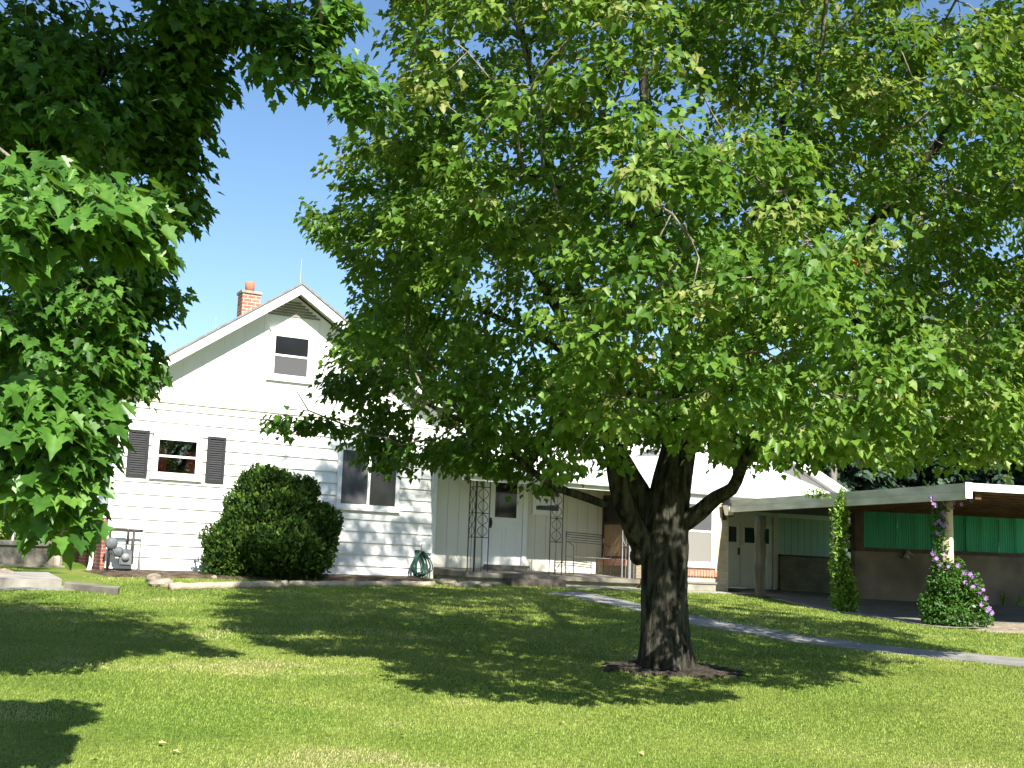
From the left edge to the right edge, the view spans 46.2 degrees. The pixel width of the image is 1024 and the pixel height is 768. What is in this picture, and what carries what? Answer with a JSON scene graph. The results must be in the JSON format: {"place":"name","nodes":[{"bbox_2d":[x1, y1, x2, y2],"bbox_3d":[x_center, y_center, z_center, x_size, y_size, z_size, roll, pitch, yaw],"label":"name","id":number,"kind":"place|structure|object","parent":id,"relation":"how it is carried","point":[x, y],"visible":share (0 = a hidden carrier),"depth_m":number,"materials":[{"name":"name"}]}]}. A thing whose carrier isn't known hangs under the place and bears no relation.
{"place":"outdoors","nodes":[
{"label":"outdoors","id":0,"kind":"place"},
{"bbox_2d":[0,540,1023,767],"bbox_3d":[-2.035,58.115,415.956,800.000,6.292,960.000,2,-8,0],"label":"lawn","id":1,"kind":"structure","parent":0,"point":[76,573],"depth_m":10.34,"materials":[{"name":"green plant"}]},
{"bbox_2d":[0,568,14,573],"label":"rock","id":2,"kind":"object","parent":1,"relation":"on","point":[3,570],"visible":0.36,"depth_m":20.52,"materials":[{"name":"stone"}]},
{"bbox_2d":[0,522,20,539],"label":"garden shrub","id":3,"kind":"object","parent":1,"relation":"on","point":[3,536],"visible":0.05,"depth_m":34.74,"materials":[{"name":"green plant"}]},
{"bbox_2d":[0,572,61,586],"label":"walk slab","id":4,"kind":"structure","parent":1,"relation":"on","point":[31,579],"depth_m":19.58,"materials":[{"name":"concrete"}]},
{"bbox_2d":[0,540,64,566],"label":"stone wall","id":5,"kind":"structure","parent":1,"relation":"on","point":[33,557],"depth_m":25.01,"materials":[{"name":"stone"}]},
{"bbox_2d":[0,586,73,590],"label":"side walk","id":6,"kind":"structure","parent":1,"relation":"on","point":[33,588],"depth_m":19.12,"materials":[{"name":"concrete"}]},
{"bbox_2d":[64,581,119,594],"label":"curb","id":7,"kind":"structure","parent":1,"relation":"on","point":[97,588],"depth_m":19.11,"materials":[{"name":"concrete"}]},
{"bbox_2d":[146,573,160,581],"bbox_3d":[-6.519,3.546,21.771,0.284,0.226,0.241,0,-8,12],"label":"rock","id":8,"kind":"object","parent":1,"relation":"on","point":[151,576],"visible":0.57,"depth_m":21.71,"materials":[{"name":"stone"}]},
{"bbox_2d":[147,578,173,587],"bbox_3d":[-6.117,3.471,20.872,0.413,0.209,0.338,1,-8,6],"label":"rock","id":9,"kind":"object","parent":1,"relation":"on","point":[163,582],"visible":0.71,"depth_m":20.78,"materials":[{"name":"stone"}]},
{"bbox_2d":[0,0,413,569],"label":"maple tree","id":10,"kind":"object","parent":1,"relation":"on","point":[74,347],"visible":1,"depth_m":8.29,"materials":[{"name":"green plant"}]},
{"bbox_2d":[168,580,288,589],"bbox_3d":[-4.997,3.580,21.340,0.151,0.196,2.614,-4,-10,37],"label":"edging log","id":11,"kind":"object","parent":1,"relation":"on","point":[214,585],"visible":0.83,"depth_m":21.18,"materials":[{"name":"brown wood"}]},
{"bbox_2d":[84,569,436,581],"bbox_3d":[-4.988,4.021,25.026,7.806,0.162,1.787,6,-9,-25],"label":"planting bed","id":12,"kind":"object","parent":1,"relation":"on","point":[196,574],"visible":0.56,"depth_m":24.25,"materials":[{"name":"soil"}]},
{"bbox_2d":[105,528,143,570],"bbox_3d":[-7.813,3.396,24.150,0.757,0.994,0.220,6,-9,-27],"label":"gas meter","id":13,"kind":"object","parent":12,"relation":"on","point":[125,557],"visible":0.91,"depth_m":24.09,"materials":[{"name":"grey metal"}]},
{"bbox_2d":[197,461,343,580],"bbox_3d":[-4.941,2.836,24.687,2.912,2.508,2.341,2,-8,0],"label":"evergreen bush","id":14,"kind":"object","parent":12,"relation":"on","point":[275,520],"visible":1,"depth_m":24.25,"materials":[{"name":"green plant"}]},
{"bbox_2d":[289,581,435,586],"bbox_3d":[-2.886,3.935,23.634,3.382,0.168,0.129,9,-11,-40],"label":"edging log","id":15,"kind":"object","parent":1,"relation":"on","point":[351,583],"visible":0.84,"depth_m":23.49,"materials":[{"name":"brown wood"}]},
{"bbox_2d":[403,319,480,410],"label":"background tree","id":16,"kind":"object","parent":1,"relation":"on","point":[454,404],"depth_m":43.06,"materials":[{"name":"green plant"}]},
{"bbox_2d":[437,578,456,584],"bbox_3d":[-1.350,4.184,25.244,0.348,0.178,0.353,8,-10,-36],"label":"rock","id":17,"kind":"object","parent":1,"relation":"on","point":[442,581],"visible":0.8,"depth_m":25.18,"materials":[{"name":"stone"}]},
{"bbox_2d":[50,259,848,592],"bbox_3d":[-0.778,2.029,32.435,21.207,7.767,11.305,6,-9,-27],"label":"farmhouse","id":18,"kind":"object","parent":1,"relation":"on","point":[198,443],"visible":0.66,"depth_m":26.76,"materials":[{"name":"wood"}]},
{"bbox_2d":[148,431,204,481],"bbox_3d":[-7.003,1.523,25.082,1.090,0.985,0.125,6,-9,-27],"label":"window","id":19,"kind":"structure","parent":18,"relation":"in","point":[175,456],"depth_m":25.06,"materials":[{"name":"white"}]},
{"bbox_2d":[266,328,315,384],"bbox_3d":[-4.877,-0.606,26.483,1.060,1.155,0.125,6,-9,-27],"label":"window","id":20,"kind":"structure","parent":18,"relation":"in","point":[290,352],"depth_m":26.45,"materials":[{"name":"white"}]},
{"bbox_2d":[335,446,400,512],"bbox_3d":[-3.230,2.144,26.984,1.580,1.438,0.150,6,-9,-27],"label":"window","id":21,"kind":"structure","parent":18,"relation":"in","point":[359,493],"depth_m":26.86,"materials":[{"name":"grey"}]},
{"bbox_2d":[409,550,432,577],"bbox_3d":[-2.201,4.089,27.058,0.319,0.688,0.876,-6,-11,44],"label":"garden hose","id":22,"kind":"object","parent":18,"relation":"hanging from","point":[421,554],"visible":0.98,"depth_m":27.20,"materials":[{"name":"teal rubber"}]},
{"bbox_2d":[421,544,431,552],"bbox_3d":[-1.954,3.755,27.393,0.240,0.213,0.073,6,-9,-27],"label":"utility box","id":23,"kind":"object","parent":18,"relation":"attached to","point":[426,548],"visible":1,"depth_m":27.36,"materials":[{"name":"grey metal"}]},
{"bbox_2d":[481,481,527,566],"bbox_3d":[-0.150,3.216,28.423,1.145,2.274,0.161,6,-9,-27],"label":"door","id":24,"kind":"structure","parent":18,"relation":"in","point":[508,521],"depth_m":28.40,"materials":[{"name":"white paint"}]},
{"bbox_2d":[530,490,563,515],"bbox_3d":[0.850,2.763,29.027,0.880,0.832,0.125,6,-9,-27],"label":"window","id":25,"kind":"structure","parent":18,"relation":"in","point":[538,508],"depth_m":28.96,"materials":[{"name":"white"}]},
{"bbox_2d":[601,495,628,558],"bbox_3d":[2.537,3.452,29.053,0.089,1.541,1.320,6,-9,-27],"label":"window","id":26,"kind":"structure","parent":18,"relation":"in","point":[612,530],"depth_m":29.24,"materials":[{"name":"brown wood"}]},
{"bbox_2d":[688,498,716,567],"bbox_3d":[4.202,3.538,28.644,1.640,1.662,0.125,6,-9,-27],"label":"window","id":27,"kind":"structure","parent":18,"relation":"in","point":[702,538],"depth_m":28.78,"materials":[{"name":"white"}]},
{"bbox_2d":[721,499,734,519],"bbox_3d":[5.249,3.033,29.064,0.310,0.520,0.355,6,-9,-27],"label":"wall lantern","id":28,"kind":"object","parent":18,"relation":"attached to","point":[727,513],"depth_m":28.99,"materials":[{"name":"black metal"}]},
{"bbox_2d":[728,522,739,584],"bbox_3d":[5.792,4.633,32.966,1.140,1.734,0.104,6,-9,-27],"label":"garage door","id":29,"kind":"structure","parent":18,"relation":"in","point":[734,527],"depth_m":33.12,"materials":[{"name":"white paint"}]},
{"bbox_2d":[739,522,771,585],"bbox_3d":[6.811,4.758,33.495,1.120,1.733,0.084,6,-9,-27],"label":"garage door","id":30,"kind":"structure","parent":18,"relation":"in","point":[747,536],"depth_m":33.38,"materials":[{"name":"white paint"}]},
{"bbox_2d":[455,581,474,586],"bbox_3d":[-0.956,4.171,24.872,0.490,0.159,0.240,8,-10,-38],"label":"rock","id":31,"kind":"object","parent":1,"relation":"on","point":[466,584],"visible":0.87,"depth_m":24.79,"materials":[{"name":"stone"}]},
{"bbox_2d":[477,582,491,586],"bbox_3d":[-0.575,4.223,25.173,0.301,0.131,0.237,3,-8,-10],"label":"rock","id":32,"kind":"object","parent":1,"relation":"on","point":[486,584],"visible":0.85,"depth_m":25.09,"materials":[{"name":"stone"}]},
{"bbox_2d":[506,578,565,586],"bbox_3d":[0.526,4.446,26.241,1.320,0.360,0.320,6,-9,-24],"label":"plank step","id":33,"kind":"object","parent":1,"relation":"on","point":[523,582],"visible":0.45,"depth_m":26.09,"materials":[{"name":"grey concrete"}]},
{"bbox_2d":[433,567,639,587],"bbox_3d":[0.566,4.777,27.604,4.460,0.972,1.859,6,-9,-27],"label":"concrete porch","id":34,"kind":"object","parent":1,"relation":"on","point":[495,577],"visible":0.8,"depth_m":27.07,"materials":[{"name":"grey concrete"}]},
{"bbox_2d":[483,564,529,571],"bbox_3d":[-0.120,4.305,28.082,1.060,0.142,0.348,6,-9,-27],"label":"door step","id":35,"kind":"object","parent":34,"relation":"on","point":[508,567],"depth_m":27.92,"materials":[{"name":"concrete"}]},
{"bbox_2d":[554,550,569,573],"bbox_3d":[1.159,4.155,28.081,0.394,0.576,0.216,6,-9,-27],"label":"plant stand","id":36,"kind":"object","parent":34,"relation":"on","point":[560,563],"visible":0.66,"depth_m":28.12,"materials":[{"name":"white metal"}]},
{"bbox_2d":[565,531,610,575],"bbox_3d":[1.819,4.022,28.461,1.075,1.018,0.401,6,-9,-27],"label":"iron bench","id":37,"kind":"object","parent":34,"relation":"on","point":[587,543],"visible":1,"depth_m":28.54,"materials":[{"name":"black metal"}]},
{"bbox_2d":[258,0,1023,670],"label":"maple tree","id":38,"kind":"object","parent":1,"relation":"on","point":[726,392],"visible":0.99,"depth_m":9.92,"materials":[{"name":"green plant"}]},
{"bbox_2d":[599,659,748,679],"bbox_3d":[1.678,2.991,12.545,1.716,0.116,1.410,2,-8,0],"label":"mulch ring","id":39,"kind":"object","parent":1,"relation":"on","point":[703,671],"visible":0.46,"depth_m":12.26,"materials":[{"name":"brown wood"}]},
{"bbox_2d":[566,586,971,629],"bbox_3d":[5.167,4.415,23.823,5.031,0.386,8.380,6,-9,-25],"label":"carport apron","id":40,"kind":"object","parent":1,"relation":"on","point":[832,610],"visible":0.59,"depth_m":24.73,"materials":[{"name":"concrete"}]},
{"bbox_2d":[831,463,836,556],"bbox_3d":[10.414,4.523,38.801,0.220,4.660,0.209,2,-8,0],"label":"utility pole","id":41,"kind":"object","parent":1,"relation":"on","point":[833,476],"visible":0.09,"depth_m":38.92,"materials":[{"name":"brown wood"}]},
{"bbox_2d":[805,374,908,575],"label":"spruce tree","id":42,"kind":"object","parent":1,"relation":"on","point":[849,478],"visible":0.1,"depth_m":40.85,"materials":[{"name":"green plant"}]},
{"bbox_2d":[730,482,1023,625],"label":"carport","id":43,"kind":"object","parent":1,"relation":"on","point":[883,567],"visible":0.88,"depth_m":29.57,"materials":[{"name":"grey"}]},
{"bbox_2d":[799,487,861,611],"bbox_3d":[6.464,3.331,23.968,1.348,2.587,0.667,2,-8,0],"label":"ivy","id":44,"kind":"object","parent":43,"relation":"attached to","point":[846,592],"visible":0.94,"depth_m":23.84,"materials":[{"name":"green plant"}]},
{"bbox_2d":[917,495,994,626],"bbox_3d":[7.763,3.116,21.037,1.267,2.450,0.962,-2,-9,28],"label":"clematis","id":45,"kind":"object","parent":43,"relation":"attached to","point":[937,603],"visible":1,"depth_m":20.85,"materials":[{"name":"green plant"}]},
{"bbox_2d":[860,262,1002,535],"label":"spruce tree","id":46,"kind":"object","parent":1,"relation":"on","point":[913,476],"visible":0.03,"depth_m":43.71,"materials":[{"name":"green plant"}]},
{"bbox_2d":[902,305,1023,538],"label":"spruce tree","id":47,"kind":"object","parent":1,"relation":"on","point":[996,477],"visible":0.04,"depth_m":42.64,"materials":[{"name":"green plant"}]},
{"bbox_2d":[960,622,1023,633],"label":"bare patch","id":48,"kind":"object","parent":1,"relation":"on","point":[1012,628],"visible":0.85,"depth_m":20.87,"materials":[{"name":"soil"}]},
{"bbox_2d":[0,0,1023,484],"label":"sky","id":49,"kind":"structure","parent":0,"point":[255,238],"materials":[{"name":"blue"}]},
{"bbox_2d":[543,591,1023,667],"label":"front path","id":50,"kind":"structure","parent":0,"point":[852,645],"depth_m":16.57,"materials":[{"name":"concrete"}]},
{"bbox_2d":[728,587,1023,629],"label":"carport floor","id":51,"kind":"structure","parent":0,"point":[1013,614],"depth_m":27.02,"materials":[{"name":"concrete"}]},
{"bbox_2d":[999,589,1007,604],"bbox_3d":[12.399,5.378,30.349,0.336,0.465,0.390,2,-8,0],"label":"daylily","id":52,"kind":"object","parent":51,"relation":"on","point":[1002,597],"visible":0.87,"depth_m":30.29,"materials":[{"name":"green plant"}]},
{"bbox_2d":[1013,592,1022,605],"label":"daylily","id":53,"kind":"object","parent":51,"relation":"on","point":[1020,601],"visible":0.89,"depth_m":30.07,"materials":[{"name":"green plant"}]}
]}

